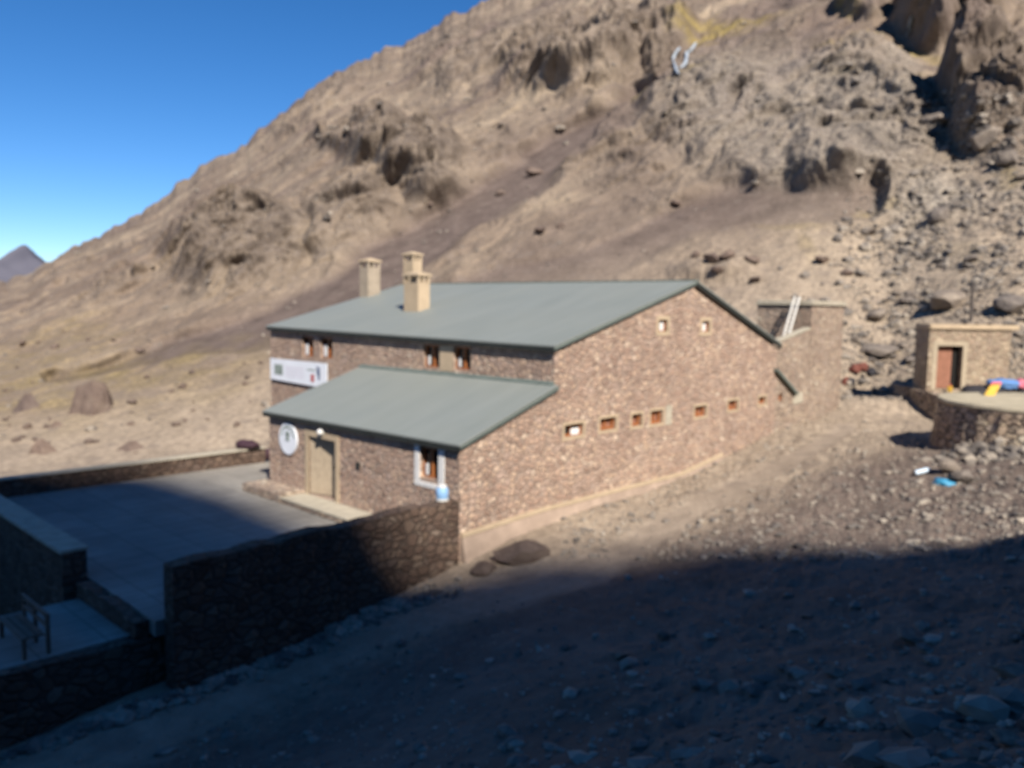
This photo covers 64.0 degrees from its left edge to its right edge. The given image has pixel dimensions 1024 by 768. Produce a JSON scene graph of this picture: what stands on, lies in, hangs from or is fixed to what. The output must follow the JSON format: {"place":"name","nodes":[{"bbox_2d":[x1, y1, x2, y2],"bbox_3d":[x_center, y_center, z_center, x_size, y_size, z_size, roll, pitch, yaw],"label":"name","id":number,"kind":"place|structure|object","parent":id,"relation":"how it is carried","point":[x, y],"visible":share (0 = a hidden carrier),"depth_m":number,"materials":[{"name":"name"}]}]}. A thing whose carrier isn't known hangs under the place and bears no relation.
{"place":"outdoors","nodes":[
{"label":"outdoors","id":0,"kind":"place"},
{"bbox_2d":[0,245,45,281],"bbox_3d":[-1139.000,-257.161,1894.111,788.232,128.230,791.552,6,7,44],"label":"distant peak","id":1,"kind":"structure","parent":0,"point":[23,260],"depth_m":1835.42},
{"bbox_2d":[0,599,129,669],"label":"terrace","id":2,"kind":"structure","parent":0,"point":[77,624],"depth_m":17.76,"materials":[{"name":"concrete"}]},
{"bbox_2d":[0,593,50,660],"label":"wooden bench","id":3,"kind":"object","parent":2,"relation":"on","point":[22,627],"visible":1,"depth_m":17.03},
{"bbox_2d":[0,495,88,615],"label":"parapet wall","id":4,"kind":"structure","parent":2,"relation":"on","point":[43,562],"depth_m":21.61,"materials":[{"name":"stone"}]},
{"bbox_2d":[75,580,148,640],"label":"retaining wall","id":5,"kind":"structure","parent":2,"relation":"on","point":[122,614],"depth_m":18.55,"materials":[{"name":"stone"}]},
{"bbox_2d":[7,469,338,636],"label":"terrace","id":6,"kind":"structure","parent":0,"point":[134,535],"depth_m":25.61,"materials":[{"name":"concrete"}]},
{"bbox_2d":[0,446,265,497],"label":"parapet wall","id":7,"kind":"structure","parent":6,"relation":"on","point":[38,482],"depth_m":31.11,"materials":[{"name":"stone"}]},
{"bbox_2d":[235,439,260,448],"bbox_3d":[-11.213,2.535,34.891,1.081,0.400,0.671,2,5,10],"label":"duffel bag","id":8,"kind":"object","parent":7,"relation":"on","point":[246,444],"visible":1,"depth_m":34.71,"materials":[{"name":"fabric"}]},
{"bbox_2d":[213,461,269,481],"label":"terrace","id":9,"kind":"structure","parent":0,"point":[254,472],"depth_m":33.37,"materials":[{"name":"concrete"}]},
{"bbox_2d":[265,448,269,459],"bbox_3d":[-10.469,3.035,35.765,1.214,0.505,0.658,1,5,-1],"label":"duffel bag","id":10,"kind":"object","parent":9,"relation":"on","point":[267,453],"visible":0.23,"depth_m":35.53,"materials":[{"name":"fabric"}]},
{"bbox_2d":[0,0,485,261],"label":"sky","id":11,"kind":"structure","parent":0,"point":[106,106],"materials":[{"name":"blue"}]},
{"bbox_2d":[0,0,1023,767],"bbox_3d":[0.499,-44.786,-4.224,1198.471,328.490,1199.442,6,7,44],"label":"ground","id":12,"kind":"structure","parent":0,"point":[956,48],"depth_m":63.75,"materials":[{"name":"soil"}]},
{"bbox_2d":[11,437,20,442],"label":"stone","id":13,"kind":"object","parent":12,"relation":"on","point":[15,439],"visible":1,"depth_m":51.12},
{"bbox_2d":[12,393,39,412],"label":"boulder","id":14,"kind":"object","parent":12,"relation":"on","point":[27,401],"visible":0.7,"depth_m":59.13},
{"bbox_2d":[22,423,31,428],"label":"stone","id":15,"kind":"object","parent":12,"relation":"on","point":[27,426],"visible":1,"depth_m":54.37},
{"bbox_2d":[29,439,56,454],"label":"boulder","id":16,"kind":"object","parent":12,"relation":"on","point":[42,446],"visible":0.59,"depth_m":48.58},
{"bbox_2d":[47,421,63,428],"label":"boulder","id":17,"kind":"object","parent":12,"relation":"on","point":[54,424],"visible":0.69,"depth_m":53.95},
{"bbox_2d":[0,633,165,749],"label":"retaining wall","id":18,"kind":"structure","parent":12,"relation":"on","point":[40,697],"depth_m":16.71,"materials":[{"name":"stone"}]},
{"bbox_2d":[84,438,93,443],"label":"stone","id":19,"kind":"object","parent":12,"relation":"on","point":[88,441],"visible":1,"depth_m":50.28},
{"bbox_2d":[68,380,113,415],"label":"boulder","id":20,"kind":"object","parent":12,"relation":"on","point":[93,398],"visible":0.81,"depth_m":57.11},
{"bbox_2d":[116,441,144,451],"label":"boulder","id":21,"kind":"object","parent":12,"relation":"on","point":[128,446],"visible":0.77,"depth_m":49.21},
{"bbox_2d":[127,399,136,403],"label":"stone","id":22,"kind":"object","parent":12,"relation":"on","point":[132,401],"visible":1,"depth_m":57.97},
{"bbox_2d":[135,348,144,352],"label":"stone","id":23,"kind":"object","parent":12,"relation":"on","point":[139,350],"visible":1,"depth_m":77.92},
{"bbox_2d":[161,696,172,702],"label":"rock","id":24,"kind":"object","parent":12,"relation":"on","point":[166,699],"visible":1,"depth_m":17.19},
{"bbox_2d":[0,578,464,764],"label":"loose stones","id":25,"kind":"object","parent":12,"relation":"on","point":[125,715],"visible":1,"depth_m":18.18,"materials":[{"name":"stone"}]},
{"bbox_2d":[163,498,458,689],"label":"parapet wall","id":26,"kind":"structure","parent":12,"relation":"on","point":[248,603],"depth_m":19.44,"materials":[{"name":"stone"}]},
{"bbox_2d":[436,484,448,501],"bbox_3d":[-1.956,3.049,23.011,0.374,0.440,0.374,6,7,44],"label":"container","id":27,"kind":"object","parent":26,"relation":"on","point":[442,492],"visible":1,"depth_m":22.87,"materials":[{"name":"blue plastic"}]},
{"bbox_2d":[0,20,861,449],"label":"hillside stones","id":28,"kind":"object","parent":12,"relation":"on","point":[562,128],"visible":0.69,"depth_m":89.50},
{"bbox_2d":[470,561,496,576],"bbox_3d":[-0.803,5.063,22.466,0.608,0.392,0.616,3,6,24],"label":"boulder","id":29,"kind":"object","parent":12,"relation":"on","point":[483,568],"visible":1,"depth_m":22.28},
{"bbox_2d":[495,189,505,195],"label":"rock","id":30,"kind":"object","parent":12,"relation":"on","point":[499,192],"visible":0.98,"depth_m":99.55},
{"bbox_2d":[0,560,1023,767],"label":"loose stones","id":31,"kind":"object","parent":12,"relation":"on","point":[992,707],"visible":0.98,"depth_m":9.77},
{"bbox_2d":[242,251,798,563],"bbox_3d":[-0.756,-0.079,36.157,18.000,12.240,22.040,6,7,44],"label":"mountain refuge","id":32,"kind":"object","parent":12,"relation":"on","point":[504,412],"visible":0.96,"depth_m":28.80,"materials":[{"name":"stone"}]},
{"bbox_2d":[279,423,297,454],"bbox_3d":[-8.010,1.954,29.344,1.180,1.140,0.069,6,7,44],"label":"round sign","id":33,"kind":"object","parent":32,"relation":"attached to","point":[288,438],"visible":1,"depth_m":29.28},
{"bbox_2d":[270,358,326,386],"bbox_3d":[-9.417,-0.511,36.019,4.570,1.050,0.046,6,7,44],"label":"banner","id":34,"kind":"object","parent":32,"relation":"attached to","point":[306,373],"visible":0.98,"depth_m":35.91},
{"bbox_2d":[305,336,312,356],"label":"window","id":35,"kind":"structure","parent":32,"relation":"in","point":[308,340],"depth_m":35.68,"materials":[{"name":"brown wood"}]},
{"bbox_2d":[317,428,323,434],"bbox_3d":[-6.495,1.628,27.729,0.240,0.240,0.210,6,7,44],"label":"wall lamp","id":36,"kind":"object","parent":32,"relation":"attached to","point":[320,431],"visible":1,"depth_m":27.67,"materials":[{"name":"metal"}]},
{"bbox_2d":[304,429,338,502],"bbox_3d":[-6.358,2.826,28.149,2.060,2.380,0.458,6,7,44],"label":"door","id":37,"kind":"structure","parent":32,"relation":"in","point":[324,448],"depth_m":28.30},
{"bbox_2d":[323,338,332,357],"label":"window","id":38,"kind":"structure","parent":32,"relation":"in","point":[327,342],"depth_m":34.64,"materials":[{"name":"brown wood"}]},
{"bbox_2d":[414,444,444,489],"bbox_3d":[-2.365,2.447,24.106,1.350,1.220,0.214,6,7,44],"label":"window","id":39,"kind":"structure","parent":32,"relation":"in","point":[433,459],"depth_m":24.18,"materials":[{"name":"paint"}]},
{"bbox_2d":[426,345,438,367],"bbox_3d":[-2.837,-1.023,29.935,0.874,0.820,0.104,6,7,44],"label":"window","id":40,"kind":"structure","parent":32,"relation":"in","point":[432,351],"depth_m":30.03,"materials":[{"name":"brown wood"}]},
{"bbox_2d":[456,347,470,369],"bbox_3d":[-1.641,-0.906,28.790,0.874,0.800,0.104,6,7,44],"label":"window","id":41,"kind":"structure","parent":32,"relation":"in","point":[463,354],"depth_m":28.86,"materials":[{"name":"brown wood"}]},
{"bbox_2d":[562,420,585,440],"bbox_3d":[1.943,1.494,26.739,0.227,0.580,1.140,6,7,44],"label":"window","id":42,"kind":"structure","parent":32,"relation":"in","point":[569,428],"depth_m":26.77,"materials":[{"name":"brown wood"}]},
{"bbox_2d":[598,414,617,433],"bbox_3d":[3.206,1.352,28.043,0.227,0.600,1.080,6,7,44],"label":"window","id":43,"kind":"structure","parent":32,"relation":"in","point":[604,422],"depth_m":28.08,"materials":[{"name":"brown wood"}]},
{"bbox_2d":[630,411,643,429],"bbox_3d":[4.371,1.277,29.251,0.227,0.620,0.800,6,7,44],"label":"window","id":44,"kind":"structure","parent":32,"relation":"in","point":[634,416],"depth_m":29.33,"materials":[{"name":"brown wood"}]},
{"bbox_2d":[649,407,664,427],"bbox_3d":[5.231,1.206,30.141,0.227,0.680,0.960,6,7,44],"label":"window","id":45,"kind":"structure","parent":32,"relation":"in","point":[654,414],"depth_m":30.20,"materials":[{"name":"brown wood"}]},
{"bbox_2d":[656,316,669,335],"bbox_3d":[5.441,-2.136,29.989,0.227,0.710,0.850,6,7,44],"label":"window","id":46,"kind":"structure","parent":32,"relation":"in","point":[660,326],"depth_m":30.00,"materials":[{"name":"beige wood"}]},
{"bbox_2d":[693,403,707,419],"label":"window","id":47,"kind":"structure","parent":32,"relation":"in","point":[698,410],"depth_m":32.39,"materials":[{"name":"brown wood"}]},
{"bbox_2d":[700,317,711,335],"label":"window","id":48,"kind":"structure","parent":32,"relation":"in","point":[703,320],"depth_m":32.13,"materials":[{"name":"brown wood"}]},
{"bbox_2d":[727,397,739,412],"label":"window","id":49,"kind":"structure","parent":32,"relation":"in","point":[731,402],"depth_m":34.24,"materials":[{"name":"brown wood"}]},
{"bbox_2d":[757,394,766,406],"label":"window","id":50,"kind":"structure","parent":32,"relation":"in","point":[760,397],"depth_m":36.02,"materials":[{"name":"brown wood"}]},
{"bbox_2d":[492,539,549,565],"bbox_3d":[0.277,4.753,22.974,1.635,0.730,0.845,0,5,-12],"label":"boulder","id":51,"kind":"object","parent":12,"relation":"on","point":[526,551],"visible":0.94,"depth_m":22.72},
{"bbox_2d":[525,167,543,175],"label":"rock","id":52,"kind":"object","parent":12,"relation":"on","point":[531,171],"visible":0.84,"depth_m":102.63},
{"bbox_2d":[534,226,544,233],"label":"rock","id":53,"kind":"object","parent":12,"relation":"on","point":[540,229],"visible":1,"depth_m":77.14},
{"bbox_2d":[556,223,564,228],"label":"rock","id":54,"kind":"object","parent":12,"relation":"on","point":[560,225],"visible":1,"depth_m":77.73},
{"bbox_2d":[613,650,628,659],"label":"rock","id":55,"kind":"object","parent":12,"relation":"on","point":[619,654],"visible":1,"depth_m":14.18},
{"bbox_2d":[656,629,669,639],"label":"rock","id":56,"kind":"object","parent":12,"relation":"on","point":[661,634],"visible":1,"depth_m":15.16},
{"bbox_2d":[669,199,681,206],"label":"rock","id":57,"kind":"object","parent":12,"relation":"on","point":[676,203],"visible":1,"depth_m":75.00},
{"bbox_2d":[671,47,680,74],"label":"ice patch","id":58,"kind":"object","parent":12,"relation":"on","point":[672,58],"visible":0.94,"depth_m":113.36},
{"bbox_2d":[679,42,696,68],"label":"ice patch","id":59,"kind":"object","parent":12,"relation":"on","point":[686,53],"visible":0.94,"depth_m":113.71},
{"bbox_2d":[691,250,699,256],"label":"rock","id":60,"kind":"object","parent":12,"relation":"on","point":[696,253],"visible":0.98,"depth_m":64.03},
{"bbox_2d":[703,252,720,263],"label":"rock","id":61,"kind":"object","parent":12,"relation":"on","point":[712,258],"visible":0.96,"depth_m":60.25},
{"bbox_2d":[710,266,723,273],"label":"rock","id":62,"kind":"object","parent":12,"relation":"on","point":[718,269],"visible":1,"depth_m":58.95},
{"bbox_2d":[719,249,735,259],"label":"rock","id":63,"kind":"object","parent":12,"relation":"on","point":[727,254],"visible":0.98,"depth_m":59.74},
{"bbox_2d":[720,733,741,741],"bbox_3d":[2.366,3.811,8.831,0.228,0.075,0.173,-12,6,38],"label":"rock","id":64,"kind":"object","parent":12,"relation":"on","point":[729,737],"visible":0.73,"depth_m":8.80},
{"bbox_2d":[744,256,759,262],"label":"rock","id":65,"kind":"object","parent":12,"relation":"on","point":[753,259],"visible":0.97,"depth_m":59.08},
{"bbox_2d":[749,276,760,282],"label":"rock","id":66,"kind":"object","parent":12,"relation":"on","point":[754,279],"visible":1,"depth_m":57.49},
{"bbox_2d":[559,401,1023,560],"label":"loose stones","id":67,"kind":"object","parent":12,"relation":"on","point":[781,555],"visible":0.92,"depth_m":23.15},
{"bbox_2d":[914,468,930,474],"bbox_3d":[13.561,2.888,27.085,0.510,0.258,0.158,1,5,0],"label":"plastic bottle","id":68,"kind":"object","parent":67,"relation":"on","point":[921,471],"visible":1,"depth_m":27.02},
{"bbox_2d":[774,327,810,431],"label":"wall","id":69,"kind":"structure","parent":12,"relation":"on","point":[792,365],"depth_m":37.93,"materials":[{"name":"stone"}]},
{"bbox_2d":[782,296,800,338],"bbox_3d":[13.038,-2.810,38.542,0.347,2.622,1.467,6,7,44],"label":"ladder","id":70,"kind":"object","parent":69,"relation":"on","point":[790,313],"visible":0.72,"depth_m":38.62,"materials":[{"name":"metal"}]},
{"bbox_2d":[755,300,846,421],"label":"stone tower","id":71,"kind":"structure","parent":12,"relation":"on","point":[823,320],"depth_m":40.12,"materials":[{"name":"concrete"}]},
{"bbox_2d":[806,712,826,725],"bbox_3d":[3.070,3.386,8.288,0.192,0.093,0.152,-3,6,-34],"label":"rock","id":72,"kind":"object","parent":12,"relation":"on","point":[815,719],"visible":1,"depth_m":8.24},
{"bbox_2d":[815,255,829,262],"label":"rock","id":73,"kind":"object","parent":12,"relation":"on","point":[822,259],"visible":1,"depth_m":57.71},
{"bbox_2d":[841,377,847,384],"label":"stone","id":74,"kind":"object","parent":12,"relation":"on","point":[844,380],"visible":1,"depth_m":46.67,"materials":[{"name":"red stone"}]},
{"bbox_2d":[840,269,853,275],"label":"rock","id":75,"kind":"object","parent":12,"relation":"on","point":[846,272],"visible":1,"depth_m":55.71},
{"bbox_2d":[849,364,860,372],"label":"bag","id":76,"kind":"object","parent":12,"relation":"on","point":[854,368],"visible":1,"depth_m":47.32,"materials":[{"name":"red fabric"}]},
{"bbox_2d":[851,336,861,343],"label":"boulder","id":77,"kind":"object","parent":12,"relation":"on","point":[856,339],"visible":1,"depth_m":49.32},
{"bbox_2d":[860,228,876,235],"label":"boulder","id":78,"kind":"object","parent":12,"relation":"on","point":[868,231],"visible":0.98,"depth_m":60.08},
{"bbox_2d":[866,367,876,375],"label":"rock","id":79,"kind":"object","parent":12,"relation":"on","point":[871,371],"visible":1,"depth_m":47.28,"materials":[{"name":"stone"}]},
{"bbox_2d":[867,357,877,362],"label":"boulder","id":80,"kind":"object","parent":12,"relation":"on","point":[871,359],"visible":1,"depth_m":48.10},
{"bbox_2d":[866,309,886,320],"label":"boulder","id":81,"kind":"object","parent":12,"relation":"on","point":[877,315],"visible":1,"depth_m":51.40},
{"bbox_2d":[862,343,899,356],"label":"boulder","id":82,"kind":"object","parent":12,"relation":"on","point":[882,350],"visible":0.98,"depth_m":48.16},
{"bbox_2d":[897,343,908,347],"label":"boulder","id":83,"kind":"object","parent":12,"relation":"on","point":[903,345],"visible":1,"depth_m":48.40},
{"bbox_2d":[898,296,912,303],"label":"boulder","id":84,"kind":"object","parent":12,"relation":"on","point":[904,300],"visible":0.98,"depth_m":52.23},
{"bbox_2d":[790,89,1023,399],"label":"scree","id":85,"kind":"structure","parent":12,"relation":"on","point":[978,281],"depth_m":56.72,"materials":[{"name":"stone"}]},
{"bbox_2d":[848,377,855,385],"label":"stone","id":86,"kind":"object","parent":85,"relation":"on","point":[853,380],"visible":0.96,"depth_m":46.65,"materials":[{"name":"stone"}]},
{"bbox_2d":[859,362,868,370],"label":"bag","id":87,"kind":"object","parent":85,"relation":"on","point":[864,366],"visible":0.98,"depth_m":47.43,"materials":[{"name":"red fabric"}]},
{"bbox_2d":[906,16,912,35],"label":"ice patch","id":88,"kind":"object","parent":12,"relation":"on","point":[910,23],"visible":1,"depth_m":96.45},
{"bbox_2d":[904,356,914,362],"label":"boulder","id":89,"kind":"object","parent":12,"relation":"on","point":[909,359],"visible":0.82,"depth_m":46.88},
{"bbox_2d":[897,625,925,644],"bbox_3d":[5.828,3.639,11.834,0.752,0.200,0.475,12,6,-35],"label":"rock","id":90,"kind":"object","parent":12,"relation":"on","point":[909,634],"visible":0.7,"depth_m":11.69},
{"bbox_2d":[904,292,920,298],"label":"boulder","id":91,"kind":"object","parent":12,"relation":"on","point":[913,295],"visible":0.91,"depth_m":52.35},
{"bbox_2d":[893,383,950,419],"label":"stone wall","id":92,"kind":"structure","parent":12,"relation":"on","point":[925,402],"depth_m":41.01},
{"bbox_2d":[913,322,1019,391],"bbox_3d":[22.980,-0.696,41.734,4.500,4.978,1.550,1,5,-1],"label":"stone hut","id":93,"kind":"object","parent":92,"relation":"on","point":[957,357],"visible":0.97,"depth_m":41.05,"materials":[{"name":"stone"}]},
{"bbox_2d":[930,341,967,389],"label":"door","id":94,"kind":"structure","parent":93,"relation":"in","point":[945,355],"depth_m":41.28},
{"bbox_2d":[919,111,951,122],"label":"boulder","id":95,"kind":"object","parent":12,"relation":"on","point":[942,116],"visible":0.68,"depth_m":70.39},
{"bbox_2d":[926,206,949,224],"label":"boulder","id":96,"kind":"object","parent":12,"relation":"on","point":[937,215],"visible":0.97,"depth_m":58.24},
{"bbox_2d":[932,477,957,485],"bbox_3d":[13.274,2.990,25.108,0.663,0.211,0.654,-2,6,-25],"label":"tarpaulin","id":97,"kind":"object","parent":12,"relation":"on","point":[942,482],"visible":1,"depth_m":24.97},
{"bbox_2d":[929,290,966,309],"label":"boulder","id":98,"kind":"object","parent":12,"relation":"on","point":[943,299],"visible":0.88,"depth_m":49.23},
{"bbox_2d":[936,459,961,472],"bbox_3d":[14.194,2.698,26.643,0.763,0.500,0.499,6,-2,8],"label":"boulder","id":99,"kind":"object","parent":12,"relation":"on","point":[945,465],"visible":0.84,"depth_m":26.49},
{"bbox_2d":[938,720,962,728],"bbox_3d":[3.905,3.037,7.293,0.179,0.087,0.181,-11,-13,42],"label":"rock","id":100,"kind":"object","parent":12,"relation":"on","point":[953,724],"visible":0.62,"depth_m":7.25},
{"bbox_2d":[947,469,974,481],"bbox_3d":[13.663,2.809,24.988,0.734,0.383,0.663,-7,-9,24],"label":"boulder","id":101,"kind":"object","parent":12,"relation":"on","point":[963,476],"visible":1,"depth_m":24.75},
{"bbox_2d":[916,436,1023,467],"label":"rubble","id":102,"kind":"object","parent":12,"relation":"on","point":[983,452],"visible":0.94,"depth_m":27.92,"materials":[{"name":"stone"}]},
{"bbox_2d":[963,254,977,262],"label":"boulder","id":103,"kind":"object","parent":12,"relation":"on","point":[969,258],"visible":1,"depth_m":52.36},
{"bbox_2d":[967,284,978,321],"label":"utility pole","id":104,"kind":"object","parent":12,"relation":"on","point":[972,290],"visible":0.54,"depth_m":45.79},
{"bbox_2d":[929,392,1023,449],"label":"round platform","id":105,"kind":"structure","parent":12,"relation":"on","point":[964,417],"depth_m":29.60,"materials":[{"name":"stone"}]},
{"bbox_2d":[959,385,1016,392],"bbox_3d":[19.717,0.310,33.850,2.495,0.541,1.140,1,5,5],"label":"dark bundle","id":106,"kind":"object","parent":105,"relation":"on","point":[976,388],"visible":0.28,"depth_m":33.69,"materials":[{"name":"fabric"}]},
{"bbox_2d":[985,378,1019,388],"bbox_3d":[20.139,-0.039,33.726,1.314,0.401,1.040,2,5,6],"label":"laundry","id":107,"kind":"object","parent":106,"relation":"on","point":[1009,384],"visible":0.84,"depth_m":33.38,"materials":[{"name":"blue fabric"}]},
{"bbox_2d":[985,382,1001,395],"bbox_3d":[18.957,0.243,32.355,1.249,0.604,0.292,-4,7,-42],"label":"sleeping mat","id":108,"kind":"object","parent":105,"relation":"on","point":[993,388],"visible":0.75,"depth_m":32.34,"materials":[{"name":"yellow fabric"}]},
{"bbox_2d":[1013,388,1023,392],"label":"dark bundle","id":109,"kind":"object","parent":105,"relation":"on","point":[1018,390],"visible":0.23,"depth_m":33.58,"materials":[{"name":"fabric"}]},
{"bbox_2d":[1016,378,1023,388],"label":"laundry","id":110,"kind":"object","parent":109,"relation":"on","point":[1021,382],"visible":0.49,"depth_m":33.66,"materials":[{"name":"pink fabric"}]},
{"bbox_2d":[970,126,1003,151],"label":"boulder","id":111,"kind":"object","parent":12,"relation":"on","point":[982,140],"visible":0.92,"depth_m":63.58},
{"bbox_2d":[989,728,1023,746],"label":"rock","id":112,"kind":"object","parent":12,"relation":"on","point":[1003,736],"visible":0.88,"depth_m":6.41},
{"bbox_2d":[995,148,1018,165],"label":"boulder","id":113,"kind":"object","parent":12,"relation":"on","point":[1009,157],"visible":1,"depth_m":60.52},
{"bbox_2d":[990,661,1023,677],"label":"rock","id":114,"kind":"object","parent":12,"relation":"on","point":[1011,669],"visible":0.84,"depth_m":8.67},
{"bbox_2d":[992,295,1023,314],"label":"boulder","id":115,"kind":"object","parent":12,"relation":"on","point":[1012,304],"visible":0.98,"depth_m":45.85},
{"bbox_2d":[1014,627,1023,636],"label":"rock","id":116,"kind":"object","parent":12,"relation":"on","point":[1019,631],"visible":0.76,"depth_m":10.66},
{"bbox_2d":[1014,174,1023,179],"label":"boulder","id":117,"kind":"object","parent":12,"relation":"on","point":[1019,177],"visible":1,"depth_m":58.42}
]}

